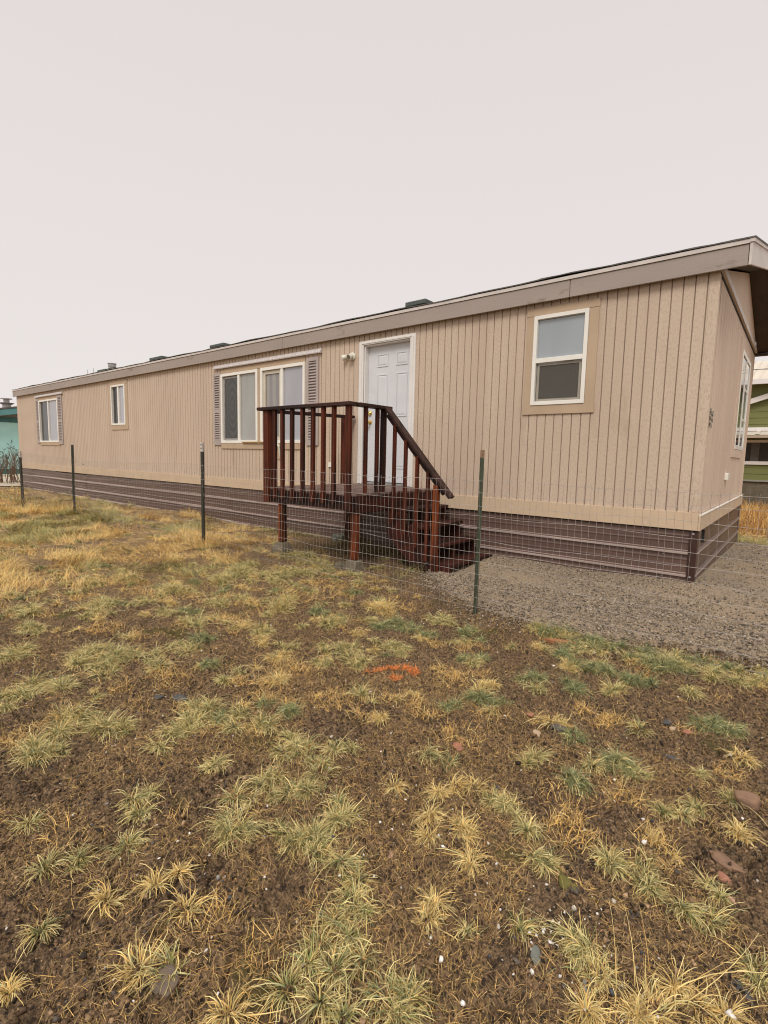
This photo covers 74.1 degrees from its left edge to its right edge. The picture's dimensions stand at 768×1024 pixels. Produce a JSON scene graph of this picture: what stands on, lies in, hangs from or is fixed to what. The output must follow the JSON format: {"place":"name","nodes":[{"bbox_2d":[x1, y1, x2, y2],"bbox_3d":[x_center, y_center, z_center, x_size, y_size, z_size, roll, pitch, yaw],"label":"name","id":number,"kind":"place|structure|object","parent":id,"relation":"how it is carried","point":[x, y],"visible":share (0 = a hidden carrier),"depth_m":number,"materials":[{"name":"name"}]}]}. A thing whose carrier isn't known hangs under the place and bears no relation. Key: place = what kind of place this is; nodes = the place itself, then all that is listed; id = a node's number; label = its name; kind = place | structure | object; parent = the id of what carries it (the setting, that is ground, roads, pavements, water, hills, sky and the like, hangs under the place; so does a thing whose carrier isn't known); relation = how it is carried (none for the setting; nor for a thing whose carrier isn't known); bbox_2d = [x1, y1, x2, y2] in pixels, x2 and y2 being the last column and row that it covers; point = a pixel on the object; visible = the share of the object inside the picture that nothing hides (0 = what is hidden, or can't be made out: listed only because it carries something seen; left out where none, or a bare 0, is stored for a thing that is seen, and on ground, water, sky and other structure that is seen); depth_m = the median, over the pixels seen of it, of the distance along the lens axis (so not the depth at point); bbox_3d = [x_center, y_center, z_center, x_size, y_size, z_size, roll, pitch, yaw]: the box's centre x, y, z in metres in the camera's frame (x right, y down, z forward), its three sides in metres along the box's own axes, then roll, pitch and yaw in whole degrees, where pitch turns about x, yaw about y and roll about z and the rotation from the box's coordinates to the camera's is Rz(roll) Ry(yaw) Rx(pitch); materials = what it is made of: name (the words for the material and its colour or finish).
{"place":"outdoors","nodes":[
{"label":"outdoors","id":0,"kind":"place"},
{"bbox_2d":[0,398,19,473],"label":"teal house","id":1,"kind":"structure","parent":0,"point":[8,424],"depth_m":27.05,"materials":[{"name":"teal paint"}]},
{"bbox_2d":[0,474,20,485],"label":"gravel lane","id":2,"kind":"structure","parent":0,"point":[5,483],"depth_m":20.65,"materials":[{"name":"white gravel"}]},
{"bbox_2d":[0,485,767,1023],"bbox_3d":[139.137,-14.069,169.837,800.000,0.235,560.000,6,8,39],"label":"ground","id":3,"kind":"structure","parent":0,"point":[288,883],"depth_m":2.07,"materials":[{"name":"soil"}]},
{"bbox_2d":[0,440,19,482],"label":"bare shrub","id":4,"kind":"object","parent":3,"relation":"on","point":[14,470],"visible":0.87,"depth_m":20.39,"materials":[{"name":"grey plant"}]},
{"bbox_2d":[152,694,162,698],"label":"flat stone","id":5,"kind":"object","parent":3,"relation":"on","point":[158,696],"visible":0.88,"depth_m":2.88,"materials":[{"name":"grey stone"}]},
{"bbox_2d":[150,964,178,997],"bbox_3d":[-0.578,1.234,1.339,0.068,0.015,0.095,-3,8,-36],"label":"flat stone","id":6,"kind":"object","parent":3,"relation":"on","point":[168,969],"visible":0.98,"depth_m":1.33,"materials":[{"name":"grey stone"}]},
{"bbox_2d":[171,694,187,701],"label":"flat stone","id":7,"kind":"object","parent":3,"relation":"on","point":[180,697],"visible":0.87,"depth_m":2.88,"materials":[{"name":"grey stone"}]},
{"bbox_2d":[271,541,292,554],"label":"concrete pier block","id":8,"kind":"structure","parent":3,"relation":"on","point":[279,544],"depth_m":6.88,"materials":[{"name":"grey concrete"}]},
{"bbox_2d":[332,533,344,541],"bbox_3d":[-0.693,0.469,8.273,0.230,0.210,0.240,6,8,39],"label":"utility box","id":9,"kind":"object","parent":3,"relation":"on","point":[339,534],"visible":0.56,"depth_m":8.18,"materials":[{"name":"grey metal"}]},
{"bbox_2d":[334,561,344,569],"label":"concrete rubble","id":10,"kind":"object","parent":3,"relation":"on","point":[339,564],"visible":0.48,"depth_m":6.23,"materials":[{"name":"grey concrete"}]},
{"bbox_2d":[342,559,365,572],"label":"concrete pier block","id":11,"kind":"structure","parent":3,"relation":"on","point":[359,565],"depth_m":6.05,"materials":[{"name":"grey concrete"}]},
{"bbox_2d":[257,401,492,572],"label":"wooden deck","id":12,"kind":"structure","parent":3,"relation":"on","point":[464,543],"depth_m":6.26,"materials":[{"name":"brown wood"}]},
{"bbox_2d":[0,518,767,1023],"bbox_3d":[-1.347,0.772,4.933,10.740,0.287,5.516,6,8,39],"label":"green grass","id":13,"kind":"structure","parent":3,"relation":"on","point":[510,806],"depth_m":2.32,"materials":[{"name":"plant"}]},
{"bbox_2d":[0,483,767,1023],"bbox_3d":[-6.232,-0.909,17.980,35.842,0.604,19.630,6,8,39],"label":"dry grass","id":14,"kind":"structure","parent":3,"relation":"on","point":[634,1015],"depth_m":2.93,"materials":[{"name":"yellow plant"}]},
{"bbox_2d":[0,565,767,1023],"bbox_3d":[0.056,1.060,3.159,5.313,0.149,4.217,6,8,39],"label":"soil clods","id":15,"kind":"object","parent":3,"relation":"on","point":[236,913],"visible":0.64,"depth_m":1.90,"materials":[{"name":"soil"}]},
{"bbox_2d":[5,587,762,1023],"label":"pebbles","id":16,"kind":"object","parent":3,"relation":"on","point":[611,991],"visible":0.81,"depth_m":1.59,"materials":[{"name":"stone"}]},
{"bbox_2d":[12,235,767,582],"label":"mobile home","id":17,"kind":"object","parent":3,"relation":"on","point":[636,375],"visible":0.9,"depth_m":6.66,"materials":[{"name":"paint"}]},
{"bbox_2d":[38,398,58,441],"bbox_3d":[-10.889,-2.962,16.546,1.670,1.370,0.078,6,8,39],"label":"window","id":18,"kind":"structure","parent":17,"relation":"in","point":[48,418],"depth_m":16.55,"materials":[{"name":"grey glass"}]},
{"bbox_2d":[110,384,125,424],"bbox_3d":[-6.946,-2.802,13.327,0.810,1.038,0.078,6,8,39],"label":"window","id":19,"kind":"structure","parent":17,"relation":"in","point":[117,392],"depth_m":13.31,"materials":[{"name":"grey glass"}]},
{"bbox_2d":[220,369,257,442],"bbox_3d":[-2.844,-2.055,10.031,1.207,1.383,0.078,6,8,39],"label":"window","id":20,"kind":"structure","parent":17,"relation":"in","point":[238,390],"depth_m":10.01,"materials":[{"name":"grey glass"}]},
{"bbox_2d":[260,362,305,442],"bbox_3d":[-1.830,-1.945,9.209,1.233,1.387,0.078,6,8,39],"label":"window","id":21,"kind":"structure","parent":17,"relation":"in","point":[280,385],"depth_m":9.15,"materials":[{"name":"grey glass"}]},
{"bbox_2d":[367,342,409,482],"bbox_3d":[0.066,-1.491,7.755,0.870,2.080,0.137,6,8,39],"label":"door","id":22,"kind":"structure","parent":17,"relation":"in","point":[389,365],"depth_m":7.76,"materials":[{"name":"white paint"}]},
{"bbox_2d":[530,308,589,405],"bbox_3d":[2.077,-1.808,6.018,0.646,1.057,0.079,6,8,39],"label":"window","id":23,"kind":"structure","parent":17,"relation":"in","point":[562,336],"depth_m":6.01,"materials":[{"name":"grey glass"}]},
{"bbox_2d":[734,350,750,450],"bbox_3d":[5.458,-1.643,7.736,0.020,1.390,1.330,6,8,39],"label":"window","id":24,"kind":"structure","parent":17,"relation":"in","point":[746,364],"depth_m":7.71,"materials":[{"name":"white plastic"}]},
{"bbox_2d":[18,442,767,677],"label":"wire fence","id":25,"kind":"object","parent":3,"relation":"on","point":[477,539],"visible":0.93,"depth_m":4.71,"materials":[{"name":"black metal"}]},
{"bbox_2d":[452,742,462,751],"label":"flat stone","id":26,"kind":"object","parent":3,"relation":"on","point":[456,744],"visible":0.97,"depth_m":2.46,"materials":[{"name":"red stone"}]},
{"bbox_2d":[530,944,540,964],"bbox_3d":[0.426,1.245,1.428,0.030,0.010,0.056,-9,10,11],"label":"flat stone","id":27,"kind":"object","parent":3,"relation":"on","point":[535,954],"visible":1,"depth_m":1.43,"materials":[{"name":"grey stone"}]},
{"bbox_2d":[533,729,540,737],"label":"stone","id":28,"kind":"object","parent":3,"relation":"on","point":[535,731],"visible":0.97,"depth_m":2.59,"materials":[{"name":"beige stone"}]},
{"bbox_2d":[550,723,566,732],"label":"flat stone","id":29,"kind":"object","parent":3,"relation":"on","point":[557,728],"visible":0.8,"depth_m":2.63,"materials":[{"name":"grey stone"}]},
{"bbox_2d":[544,638,575,644],"bbox_3d":[1.384,1.001,3.893,0.300,0.024,0.076,5,7,28],"label":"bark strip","id":30,"kind":"object","parent":3,"relation":"on","point":[551,640],"visible":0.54,"depth_m":3.91,"materials":[{"name":"orange wood"}]},
{"bbox_2d":[559,874,577,889],"bbox_3d":[0.598,1.214,1.656,0.067,0.026,0.051,6,8,38],"label":"mossy stone","id":31,"kind":"object","parent":3,"relation":"on","point":[565,884],"visible":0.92,"depth_m":1.65,"materials":[{"name":"green stone"}]},
{"bbox_2d":[662,719,671,725],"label":"flat stone","id":32,"kind":"object","parent":3,"relation":"on","point":[666,722],"visible":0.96,"depth_m":2.73,"materials":[{"name":"grey stone"}]},
{"bbox_2d":[664,754,683,761],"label":"flat stone","id":33,"kind":"object","parent":3,"relation":"on","point":[670,756],"visible":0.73,"depth_m":2.44,"materials":[{"name":"grey stone"}]},
{"bbox_2d":[683,729,691,734],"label":"stone","id":34,"kind":"object","parent":3,"relation":"on","point":[685,731],"visible":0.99,"depth_m":2.64,"materials":[{"name":"stone"}]},
{"bbox_2d":[718,871,731,884],"bbox_3d":[1.171,1.262,1.747,0.036,0.018,0.062,-1,6,-16],"label":"flat stone","id":35,"kind":"object","parent":3,"relation":"on","point":[724,877],"visible":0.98,"depth_m":1.75,"materials":[{"name":"red stone"}]},
{"bbox_2d":[709,850,745,872],"bbox_3d":[1.224,1.254,1.817,0.064,0.022,0.125,-2,7,-31],"label":"flat stone","id":36,"kind":"object","parent":3,"relation":"on","point":[721,859],"visible":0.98,"depth_m":1.81,"materials":[{"name":"brown stone"}]},
{"bbox_2d":[722,887,735,903],"bbox_3d":[1.142,1.274,1.687,0.027,0.016,0.080,0,6,-11],"label":"flat stone","id":37,"kind":"object","parent":3,"relation":"on","point":[732,900],"visible":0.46,"depth_m":1.66,"materials":[{"name":"stone"}]},
{"bbox_2d":[729,979,754,1008],"bbox_3d":[0.953,1.288,1.353,0.052,0.019,0.089,-7,10,6],"label":"flat stone","id":38,"kind":"object","parent":3,"relation":"on","point":[738,986],"visible":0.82,"depth_m":1.36,"materials":[{"name":"grey stone"}]},
{"bbox_2d":[734,790,760,811],"bbox_3d":[1.496,1.190,2.094,0.102,0.056,0.083,9,20,18],"label":"rock","id":39,"kind":"object","parent":3,"relation":"on","point":[752,801],"visible":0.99,"depth_m":2.08,"materials":[{"name":"stone"}]},
{"bbox_2d":[741,361,767,508],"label":"green house","id":40,"kind":"structure","parent":3,"relation":"on","point":[755,481],"depth_m":16.05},
{"bbox_2d":[744,440,767,464],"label":"window","id":41,"kind":"structure","parent":40,"relation":"in","point":[756,453],"depth_m":16.04,"materials":[{"name":"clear glass"}]},
{"bbox_2d":[0,0,767,407],"label":"sky","id":42,"kind":"structure","parent":0,"point":[177,177],"materials":[{"name":"white"}]},
{"bbox_2d":[364,663,419,681],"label":"painted grass","id":43,"kind":"structure","parent":0,"point":[409,669],"depth_m":3.31,"materials":[{"name":"orange plant"}]},
{"bbox_2d":[410,541,767,681],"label":"gravel path","id":44,"kind":"structure","parent":0,"point":[709,572],"depth_m":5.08,"materials":[{"name":"grey gravel"}]}
]}

